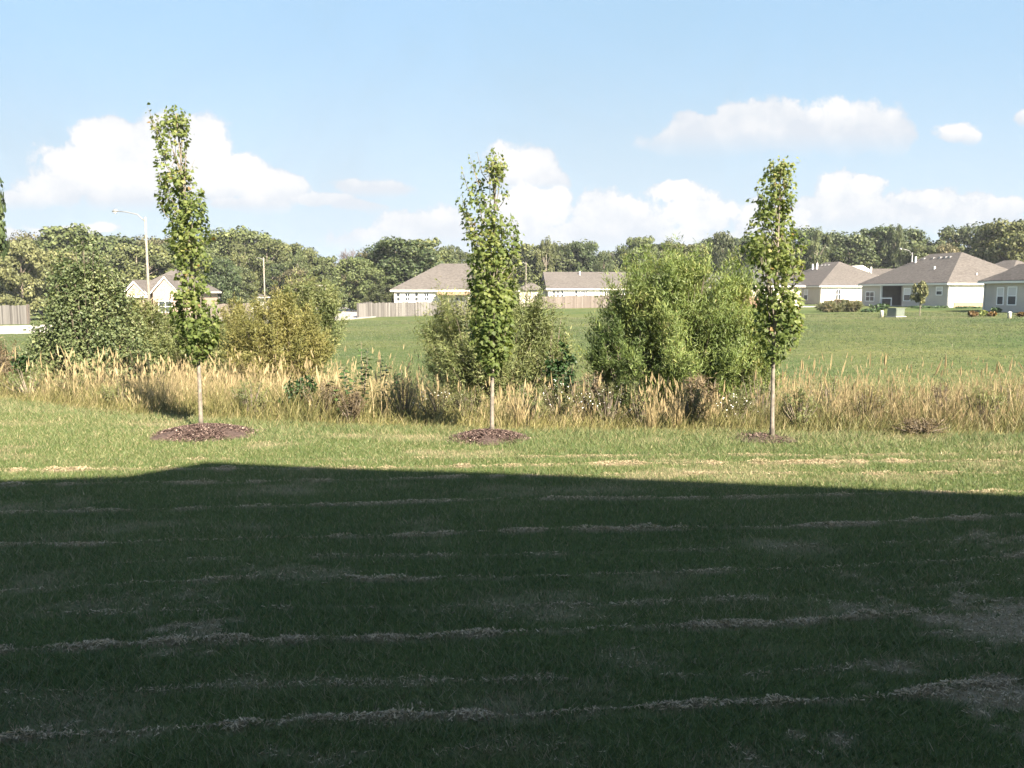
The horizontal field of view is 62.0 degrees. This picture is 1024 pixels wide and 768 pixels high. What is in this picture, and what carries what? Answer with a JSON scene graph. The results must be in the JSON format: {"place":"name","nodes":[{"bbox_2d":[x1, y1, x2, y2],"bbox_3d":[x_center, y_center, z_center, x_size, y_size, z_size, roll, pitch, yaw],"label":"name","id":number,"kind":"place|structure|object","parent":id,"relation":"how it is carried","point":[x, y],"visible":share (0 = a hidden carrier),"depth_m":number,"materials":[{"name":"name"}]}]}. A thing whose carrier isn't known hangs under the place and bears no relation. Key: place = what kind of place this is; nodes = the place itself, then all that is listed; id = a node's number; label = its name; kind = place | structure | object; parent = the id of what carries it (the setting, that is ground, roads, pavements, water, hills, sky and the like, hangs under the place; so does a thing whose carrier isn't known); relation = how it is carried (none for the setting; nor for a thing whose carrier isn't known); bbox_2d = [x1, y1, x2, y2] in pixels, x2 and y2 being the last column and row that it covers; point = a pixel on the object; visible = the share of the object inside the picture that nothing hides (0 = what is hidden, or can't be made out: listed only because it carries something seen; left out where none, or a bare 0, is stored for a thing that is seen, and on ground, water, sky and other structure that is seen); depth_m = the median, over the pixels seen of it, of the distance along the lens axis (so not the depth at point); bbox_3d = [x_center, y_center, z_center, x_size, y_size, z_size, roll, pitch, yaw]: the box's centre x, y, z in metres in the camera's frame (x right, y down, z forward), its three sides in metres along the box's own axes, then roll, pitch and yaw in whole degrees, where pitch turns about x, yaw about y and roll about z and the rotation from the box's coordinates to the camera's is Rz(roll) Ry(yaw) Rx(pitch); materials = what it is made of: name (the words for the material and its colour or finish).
{"place":"outdoors","nodes":[
{"label":"outdoors","id":0,"kind":"place"},
{"bbox_2d":[0,307,356,331],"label":"road","id":1,"kind":"structure","parent":0,"point":[348,311],"depth_m":69.91,"materials":[{"name":"grey asphalt"}]},
{"bbox_2d":[0,304,1023,767],"bbox_3d":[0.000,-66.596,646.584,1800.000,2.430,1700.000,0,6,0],"label":"ground","id":2,"kind":"structure","parent":0,"point":[792,364],"depth_m":4.92,"materials":[{"name":"green plant"}]},
{"bbox_2d":[0,177,9,260],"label":"tall tree","id":3,"kind":"object","parent":2,"relation":"on","point":[4,245],"visible":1,"depth_m":30.07,"materials":[{"name":"green plant"}]},
{"bbox_2d":[0,305,29,324],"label":"wooden fence","id":4,"kind":"object","parent":2,"relation":"on","point":[16,314],"visible":0.91,"depth_m":82.06,"materials":[{"name":"beige wood"}]},
{"bbox_2d":[0,336,30,387],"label":"brown shrub","id":5,"kind":"object","parent":2,"relation":"on","point":[5,358],"visible":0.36,"depth_m":16.58,"materials":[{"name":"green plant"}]},
{"bbox_2d":[7,350,32,389],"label":"dark shrub","id":6,"kind":"object","parent":2,"relation":"on","point":[16,364],"visible":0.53,"depth_m":16.06,"materials":[{"name":"green plant"}]},
{"bbox_2d":[0,236,50,315],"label":"leafy tree","id":7,"kind":"object","parent":2,"relation":"on","point":[29,291],"visible":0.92,"depth_m":96.11,"materials":[{"name":"green plant"}]},
{"bbox_2d":[0,365,53,395],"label":"weed clump","id":8,"kind":"object","parent":2,"relation":"on","point":[17,384],"visible":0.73,"depth_m":14.68,"materials":[{"name":"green plant"}]},
{"bbox_2d":[32,247,81,315],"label":"leafy tree","id":9,"kind":"object","parent":2,"relation":"on","point":[66,254],"visible":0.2,"depth_m":101.41,"materials":[{"name":"green plant"}]},
{"bbox_2d":[20,223,123,296],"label":"leafy tree","id":10,"kind":"object","parent":2,"relation":"on","point":[54,237],"visible":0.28,"depth_m":122.82,"materials":[{"name":"green plant"}]},
{"bbox_2d":[19,227,161,387],"bbox_3d":[-9.464,-1.509,18.935,3.068,3.951,2.672,0,6,0],"label":"round shrub","id":11,"kind":"object","parent":2,"relation":"on","point":[93,324],"visible":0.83,"depth_m":18.54,"materials":[{"name":"green plant"}]},
{"bbox_2d":[95,379,135,404],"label":"weed clump","id":12,"kind":"object","parent":2,"relation":"on","point":[103,395],"visible":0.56,"depth_m":13.41,"materials":[{"name":"green plant"}]},
{"bbox_2d":[95,242,176,304],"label":"leafy tree","id":13,"kind":"object","parent":2,"relation":"on","point":[132,267],"visible":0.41,"depth_m":119.44,"materials":[{"name":"green plant"}]},
{"bbox_2d":[117,290,181,381],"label":"willow bush","id":14,"kind":"object","parent":2,"relation":"on","point":[164,348],"visible":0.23,"depth_m":20.30,"materials":[{"name":"green plant"}]},
{"bbox_2d":[150,301,188,384],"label":"willow bush","id":15,"kind":"object","parent":2,"relation":"on","point":[181,357],"visible":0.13,"depth_m":21.86,"materials":[{"name":"green plant"}]},
{"bbox_2d":[126,269,221,316],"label":"gabled house","id":16,"kind":"structure","parent":2,"relation":"on","point":[163,286],"depth_m":98.52,"materials":[{"name":"cream siding"},{"name":"tan shingle"},{"name":"white paint"}]},
{"bbox_2d":[138,423,268,443],"bbox_3d":[-3.775,0.561,10.388,1.544,0.155,1.562,0,6,0],"label":"mulch ring","id":17,"kind":"object","parent":2,"relation":"on","point":[197,432],"visible":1,"depth_m":10.14,"materials":[{"name":"brown wood"}]},
{"bbox_2d":[145,102,221,423],"bbox_3d":[-3.966,-1.374,10.424,0.783,3.997,0.628,0,6,0],"label":"columnar maple","id":18,"kind":"object","parent":17,"relation":"in","point":[196,334],"visible":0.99,"depth_m":10.28,"materials":[{"name":"green plant"}]},
{"bbox_2d":[177,304,231,384],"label":"willow bush","id":19,"kind":"object","parent":2,"relation":"on","point":[218,349],"visible":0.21,"depth_m":20.40,"materials":[{"name":"green plant"}]},
{"bbox_2d":[185,247,226,300],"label":"leafy tree","id":20,"kind":"object","parent":2,"relation":"on","point":[212,252],"visible":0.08,"depth_m":123.44,"materials":[{"name":"green plant"}]},
{"bbox_2d":[200,256,241,303],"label":"leafy tree","id":21,"kind":"object","parent":2,"relation":"on","point":[224,286],"visible":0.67,"depth_m":110.00,"materials":[{"name":"green plant"}]},
{"bbox_2d":[211,291,269,377],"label":"willow bush","id":22,"kind":"object","parent":2,"relation":"on","point":[230,306],"visible":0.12,"depth_m":21.82,"materials":[{"name":"green plant"}]},
{"bbox_2d":[220,265,261,309],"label":"leafy tree","id":23,"kind":"object","parent":2,"relation":"on","point":[244,286],"visible":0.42,"depth_m":116.57,"materials":[{"name":"green plant"}]},
{"bbox_2d":[225,240,259,290],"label":"open tree","id":24,"kind":"object","parent":2,"relation":"on","point":[235,254],"visible":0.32,"depth_m":126.13,"materials":[{"name":"green plant"}]},
{"bbox_2d":[209,225,282,282],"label":"open tree","id":25,"kind":"object","parent":2,"relation":"on","point":[225,239],"visible":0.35,"depth_m":132.20,"materials":[{"name":"green plant"}]},
{"bbox_2d":[230,377,275,415],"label":"weed clump","id":26,"kind":"object","parent":2,"relation":"on","point":[243,396],"visible":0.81,"depth_m":12.42,"materials":[{"name":"green plant"}]},
{"bbox_2d":[243,237,295,294],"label":"open tree","id":27,"kind":"object","parent":2,"relation":"on","point":[269,247],"visible":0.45,"depth_m":129.64,"materials":[{"name":"green plant"}]},
{"bbox_2d":[259,263,290,300],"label":"leafy tree","id":28,"kind":"object","parent":2,"relation":"on","point":[273,269],"visible":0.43,"depth_m":125.81,"materials":[{"name":"green plant"}]},
{"bbox_2d":[216,277,342,390],"bbox_3d":[-5.103,-0.929,18.530,2.714,2.860,2.288,0,6,0],"label":"willow bush","id":29,"kind":"object","parent":2,"relation":"on","point":[304,334],"visible":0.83,"depth_m":18.13,"materials":[{"name":"green plant"}]},
{"bbox_2d":[259,240,314,278],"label":"open tree","id":30,"kind":"object","parent":2,"relation":"on","point":[292,248],"visible":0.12,"depth_m":135.39,"materials":[{"name":"green plant"}]},
{"bbox_2d":[270,267,320,295],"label":"leafy tree","id":31,"kind":"object","parent":2,"relation":"on","point":[289,272],"visible":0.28,"depth_m":123.71,"materials":[{"name":"green plant"}]},
{"bbox_2d":[283,248,311,280],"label":"open tree","id":32,"kind":"object","parent":2,"relation":"on","point":[295,260],"visible":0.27,"depth_m":126.67,"materials":[{"name":"green plant"}]},
{"bbox_2d":[278,373,318,416],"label":"weed clump","id":33,"kind":"object","parent":2,"relation":"on","point":[299,383],"visible":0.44,"depth_m":12.63,"materials":[{"name":"green plant"}]},
{"bbox_2d":[271,266,351,373],"bbox_3d":[-5.944,-1.835,24.978,2.505,3.266,2.292,0,6,0],"label":"willow bush","id":34,"kind":"object","parent":2,"relation":"on","point":[326,303],"visible":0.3,"depth_m":24.59,"materials":[{"name":"green plant"}]},
{"bbox_2d":[301,379,342,415],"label":"weed clump","id":35,"kind":"object","parent":2,"relation":"on","point":[325,391],"visible":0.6,"depth_m":12.23,"materials":[{"name":"green plant"}]},
{"bbox_2d":[303,255,343,302],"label":"leafy tree","id":36,"kind":"object","parent":2,"relation":"on","point":[324,266],"visible":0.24,"depth_m":134.61,"materials":[{"name":"green plant"}]},
{"bbox_2d":[336,389,367,422],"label":"weed clump","id":37,"kind":"object","parent":2,"relation":"on","point":[352,402],"visible":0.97,"depth_m":11.64,"materials":[{"name":"brown plant"}]},
{"bbox_2d":[338,344,372,412],"bbox_3d":[-2.264,0.024,12.455,0.538,1.275,0.322,0,6,0],"label":"weed sapling","id":38,"kind":"object","parent":2,"relation":"on","point":[365,378],"visible":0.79,"depth_m":12.44,"materials":[{"name":"green plant"}]},
{"bbox_2d":[330,256,386,310],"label":"leafy tree","id":39,"kind":"object","parent":2,"relation":"on","point":[359,283],"visible":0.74,"depth_m":107.78,"materials":[{"name":"green plant"}]},
{"bbox_2d":[363,283,393,303],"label":"leafy tree","id":40,"kind":"object","parent":2,"relation":"on","point":[382,292],"visible":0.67,"depth_m":102.53,"materials":[{"name":"green plant"}]},
{"bbox_2d":[353,235,444,301],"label":"leafy tree","id":41,"kind":"object","parent":2,"relation":"on","point":[404,268],"visible":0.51,"depth_m":114.54,"materials":[{"name":"green plant"}]},
{"bbox_2d":[382,367,425,418],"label":"weed clump","id":42,"kind":"object","parent":2,"relation":"on","point":[398,393],"visible":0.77,"depth_m":12.47,"materials":[{"name":"green plant"}]},
{"bbox_2d":[358,301,472,317],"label":"wooden fence","id":43,"kind":"object","parent":2,"relation":"on","point":[384,309],"visible":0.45,"depth_m":88.48,"materials":[{"name":"beige wood"}]},
{"bbox_2d":[391,237,451,268],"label":"leafy tree","id":44,"kind":"object","parent":2,"relation":"on","point":[437,241],"visible":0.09,"depth_m":123.63,"materials":[{"name":"green plant"}]},
{"bbox_2d":[407,384,467,421],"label":"aster bush","id":45,"kind":"object","parent":2,"relation":"on","point":[444,402],"visible":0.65,"depth_m":11.99,"materials":[{"name":"green plant"}]},
{"bbox_2d":[390,264,519,313],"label":"ranch house","id":46,"kind":"structure","parent":2,"relation":"on","point":[417,288],"depth_m":94.74,"materials":[{"name":"beige"}]},
{"bbox_2d":[453,385,488,420],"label":"weed clump","id":47,"kind":"object","parent":2,"relation":"on","point":[463,399],"visible":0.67,"depth_m":11.87,"materials":[{"name":"green plant"}]},
{"bbox_2d":[455,148,524,429],"bbox_3d":[-0.254,-1.030,10.004,0.811,3.406,0.688,0,6,0],"label":"columnar maple","id":48,"kind":"object","parent":2,"relation":"on","point":[486,336],"visible":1,"depth_m":9.87,"materials":[{"name":"green plant"}]},
{"bbox_2d":[444,428,535,445],"bbox_3d":[-0.293,0.601,10.087,1.171,0.141,1.136,-5,8,-37],"label":"mulch ring","id":49,"kind":"object","parent":2,"relation":"on","point":[485,435],"visible":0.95,"depth_m":9.90,"materials":[{"name":"brown wood"}]},
{"bbox_2d":[408,258,574,416],"bbox_3d":[-0.357,-0.679,14.638,2.892,3.159,2.099,0,6,0],"label":"willow bush","id":50,"kind":"object","parent":2,"relation":"on","point":[455,361],"visible":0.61,"depth_m":14.42,"materials":[{"name":"green plant"}]},
{"bbox_2d":[0,450,1023,767],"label":"grass clippings","id":51,"kind":"object","parent":2,"relation":"on","point":[488,712],"depth_m":4.27,"materials":[{"name":"beige plant"}]},
{"bbox_2d":[494,378,537,428],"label":"dry grass clump","id":52,"kind":"object","parent":2,"relation":"on","point":[518,411],"visible":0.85,"depth_m":11.07,"materials":[{"name":"beige plant"}]},
{"bbox_2d":[500,243,560,287],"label":"leafy tree","id":53,"kind":"object","parent":2,"relation":"on","point":[526,254],"visible":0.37,"depth_m":145.92,"materials":[{"name":"green plant"}]},
{"bbox_2d":[511,383,549,424],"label":"weed clump","id":54,"kind":"object","parent":2,"relation":"on","point":[535,400],"visible":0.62,"depth_m":11.68,"materials":[{"name":"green plant"}]},
{"bbox_2d":[535,236,561,283],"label":"open tree","id":55,"kind":"object","parent":2,"relation":"on","point":[543,251],"visible":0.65,"depth_m":144.06,"materials":[{"name":"green plant"}]},
{"bbox_2d":[517,290,580,409],"bbox_3d":[0.616,-0.373,14.868,1.270,2.521,1.185,0,6,0],"label":"willow bush","id":56,"kind":"object","parent":2,"relation":"on","point":[544,351],"visible":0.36,"depth_m":14.63,"materials":[{"name":"green plant"}]},
{"bbox_2d":[527,241,586,281],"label":"leafy tree","id":57,"kind":"object","parent":2,"relation":"on","point":[560,267],"visible":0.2,"depth_m":149.37,"materials":[{"name":"green plant"}]},
{"bbox_2d":[529,379,585,424],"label":"aster bush","id":58,"kind":"object","parent":2,"relation":"on","point":[569,399],"visible":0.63,"depth_m":11.95,"materials":[{"name":"green plant"}]},
{"bbox_2d":[543,334,582,417],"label":"dark shrub","id":59,"kind":"object","parent":2,"relation":"on","point":[556,367],"visible":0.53,"depth_m":13.60,"materials":[{"name":"green plant"}]},
{"bbox_2d":[534,295,627,308],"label":"wooden fence","id":60,"kind":"object","parent":2,"relation":"on","point":[585,301],"visible":0.37,"depth_m":118.61,"materials":[{"name":"beige wood"}]},
{"bbox_2d":[555,238,607,271],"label":"leafy tree","id":61,"kind":"object","parent":2,"relation":"on","point":[584,255],"visible":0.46,"depth_m":148.63,"materials":[{"name":"green plant"}]},
{"bbox_2d":[517,271,660,305],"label":"ranch house","id":62,"kind":"structure","parent":2,"relation":"on","point":[579,283],"depth_m":131.38,"materials":[{"name":"beige"}]},
{"bbox_2d":[571,370,607,424],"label":"brown shrub","id":63,"kind":"object","parent":2,"relation":"on","point":[593,389],"visible":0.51,"depth_m":12.36,"materials":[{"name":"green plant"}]},
{"bbox_2d":[592,250,613,271],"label":"tall tree","id":64,"kind":"object","parent":2,"relation":"on","point":[601,259],"visible":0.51,"depth_m":139.92,"materials":[{"name":"green plant"}]},
{"bbox_2d":[580,381,629,424],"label":"aster bush","id":65,"kind":"object","parent":2,"relation":"on","point":[621,398],"visible":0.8,"depth_m":11.76,"materials":[{"name":"green plant"}]},
{"bbox_2d":[582,298,673,417],"bbox_3d":[1.933,-0.276,14.615,1.314,2.378,1.538,-5,8,-37],"label":"willow bush","id":66,"kind":"object","parent":2,"relation":"on","point":[618,370],"visible":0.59,"depth_m":14.41,"materials":[{"name":"green plant"}]},
{"bbox_2d":[613,235,659,271],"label":"leafy tree","id":67,"kind":"object","parent":2,"relation":"on","point":[637,242],"visible":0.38,"depth_m":147.19,"materials":[{"name":"green plant"}]},
{"bbox_2d":[620,376,657,425],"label":"weed clump","id":68,"kind":"object","parent":2,"relation":"on","point":[636,409],"visible":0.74,"depth_m":11.64,"materials":[{"name":"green plant"}]},
{"bbox_2d":[631,374,670,429],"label":"dry grass clump","id":69,"kind":"object","parent":2,"relation":"on","point":[652,419],"visible":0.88,"depth_m":10.97,"materials":[{"name":"beige plant"}]},
{"bbox_2d":[661,376,697,428],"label":"dry grass clump","id":70,"kind":"object","parent":2,"relation":"on","point":[677,410],"visible":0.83,"depth_m":11.11,"materials":[{"name":"beige plant"}]},
{"bbox_2d":[575,234,796,412],"bbox_3d":[2.973,-0.882,14.966,3.816,3.515,3.379,0,6,0],"label":"willow bush","id":71,"kind":"object","parent":2,"relation":"on","point":[673,304],"visible":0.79,"depth_m":14.27,"materials":[{"name":"green plant"}]},
{"bbox_2d":[666,386,711,421],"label":"weed clump","id":72,"kind":"object","parent":2,"relation":"on","point":[697,395],"visible":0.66,"depth_m":11.41,"materials":[{"name":"brown plant"}]},
{"bbox_2d":[671,370,731,416],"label":"brown shrub","id":73,"kind":"object","parent":2,"relation":"on","point":[701,381],"visible":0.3,"depth_m":12.65,"materials":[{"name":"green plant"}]},
{"bbox_2d":[705,230,739,276],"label":"tall tree","id":74,"kind":"object","parent":2,"relation":"on","point":[719,244],"visible":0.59,"depth_m":137.53,"materials":[{"name":"green plant"}]},
{"bbox_2d":[716,390,758,426],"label":"aster bush","id":75,"kind":"object","parent":2,"relation":"on","point":[734,400],"visible":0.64,"depth_m":11.66,"materials":[{"name":"green plant"}]},
{"bbox_2d":[699,294,787,415],"bbox_3d":[3.878,-0.306,14.472,1.478,2.459,1.320,0,6,0],"label":"willow bush","id":76,"kind":"object","parent":2,"relation":"on","point":[736,382],"visible":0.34,"depth_m":14.25,"materials":[{"name":"green plant"}]},
{"bbox_2d":[735,370,783,416],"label":"weed clump","id":77,"kind":"object","parent":2,"relation":"on","point":[752,388],"visible":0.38,"depth_m":12.87,"materials":[{"name":"beige plant"}]},
{"bbox_2d":[726,432,798,444],"bbox_3d":[2.946,0.627,10.054,0.892,0.088,0.947,0,6,0],"label":"mulch ring","id":78,"kind":"object","parent":2,"relation":"on","point":[768,437],"visible":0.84,"depth_m":9.93,"materials":[{"name":"brown wood"}]},
{"bbox_2d":[738,155,809,435],"bbox_3d":[3.028,-0.981,9.909,0.829,3.322,0.794,0,6,0],"label":"columnar maple","id":79,"kind":"object","parent":2,"relation":"on","point":[772,261],"visible":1,"depth_m":9.79,"materials":[{"name":"green plant"}]},
{"bbox_2d":[779,387,822,426],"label":"weed clump","id":80,"kind":"object","parent":2,"relation":"on","point":[800,415],"visible":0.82,"depth_m":11.25,"materials":[{"name":"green plant"}]},
{"bbox_2d":[786,225,829,275],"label":"leafy tree","id":81,"kind":"object","parent":2,"relation":"on","point":[809,232],"visible":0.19,"depth_m":145.96,"materials":[{"name":"green plant"}]},
{"bbox_2d":[804,226,834,270],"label":"open tree","id":82,"kind":"object","parent":2,"relation":"on","point":[815,244],"visible":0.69,"depth_m":139.94,"materials":[{"name":"green plant"}]},
{"bbox_2d":[802,372,841,419],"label":"weed clump","id":83,"kind":"object","parent":2,"relation":"on","point":[833,392],"visible":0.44,"depth_m":12.47,"materials":[{"name":"beige plant"}]},
{"bbox_2d":[790,262,877,303],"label":"ranch house","id":84,"kind":"structure","parent":2,"relation":"on","point":[827,281],"depth_m":119.48,"materials":[{"name":"beige paint"}]},
{"bbox_2d":[820,231,888,268],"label":"leafy tree","id":85,"kind":"object","parent":2,"relation":"on","point":[854,241],"visible":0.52,"depth_m":142.83,"materials":[{"name":"green plant"}]},
{"bbox_2d":[844,383,889,421],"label":"weed clump","id":86,"kind":"object","parent":2,"relation":"on","point":[873,392],"visible":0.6,"depth_m":11.63,"materials":[{"name":"beige plant"}]},
{"bbox_2d":[848,224,917,268],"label":"leafy tree","id":87,"kind":"object","parent":2,"relation":"on","point":[880,232],"visible":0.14,"depth_m":145.37,"materials":[{"name":"green plant"}]},
{"bbox_2d":[881,223,911,268],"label":"tall tree","id":88,"kind":"object","parent":2,"relation":"on","point":[895,237],"visible":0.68,"depth_m":141.56,"materials":[{"name":"green plant"}]},
{"bbox_2d":[886,226,930,257],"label":"leafy tree","id":89,"kind":"object","parent":2,"relation":"on","point":[916,236],"visible":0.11,"depth_m":147.69,"materials":[{"name":"green plant"}]},
{"bbox_2d":[909,280,928,314],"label":"young tree","id":90,"kind":"object","parent":2,"relation":"on","point":[921,288],"visible":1,"depth_m":65.47,"materials":[{"name":"green plant"}]},
{"bbox_2d":[892,415,950,434],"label":"brown shrub","id":91,"kind":"object","parent":2,"relation":"on","point":[919,426],"visible":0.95,"depth_m":10.28,"materials":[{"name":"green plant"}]},
{"bbox_2d":[907,243,939,262],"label":"leafy tree","id":92,"kind":"object","parent":2,"relation":"on","point":[920,251],"visible":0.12,"depth_m":137.95,"materials":[{"name":"green plant"}]},
{"bbox_2d":[858,252,1023,306],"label":"ranch house","id":93,"kind":"structure","parent":2,"relation":"on","point":[951,279],"depth_m":94.04,"materials":[{"name":"beige"}]},
{"bbox_2d":[920,380,967,421],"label":"weed clump","id":94,"kind":"object","parent":2,"relation":"on","point":[940,392],"visible":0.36,"depth_m":12.05,"materials":[{"name":"beige plant"}]},
{"bbox_2d":[928,221,996,261],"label":"leafy tree","id":95,"kind":"object","parent":2,"relation":"on","point":[961,236],"visible":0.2,"depth_m":146.42,"materials":[{"name":"green plant"}]},
{"bbox_2d":[956,386,1012,430],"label":"weed clump","id":96,"kind":"object","parent":2,"relation":"on","point":[984,396],"visible":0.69,"depth_m":11.65,"materials":[{"name":"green plant"}]},
{"bbox_2d":[969,218,1023,263],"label":"leafy tree","id":97,"kind":"object","parent":2,"relation":"on","point":[995,234],"visible":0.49,"depth_m":119.30,"materials":[{"name":"green plant"}]},
{"bbox_2d":[977,264,1023,312],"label":"ranch house","id":98,"kind":"structure","parent":2,"relation":"on","point":[1004,291],"depth_m":70.78,"materials":[{"name":"grey paint"}]},
{"bbox_2d":[0,344,1023,438],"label":"meadow grass","id":99,"kind":"structure","parent":0,"point":[217,402],"depth_m":12.17,"materials":[{"name":"beige plant"}]},
{"bbox_2d":[0,311,1023,395],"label":"field grass","id":100,"kind":"structure","parent":0,"point":[987,320],"depth_m":38.45,"materials":[{"name":"green plant"}]},
{"bbox_2d":[0,0,1023,265],"label":"sky","id":101,"kind":"structure","parent":0,"point":[331,127],"materials":[{"name":"blue"}]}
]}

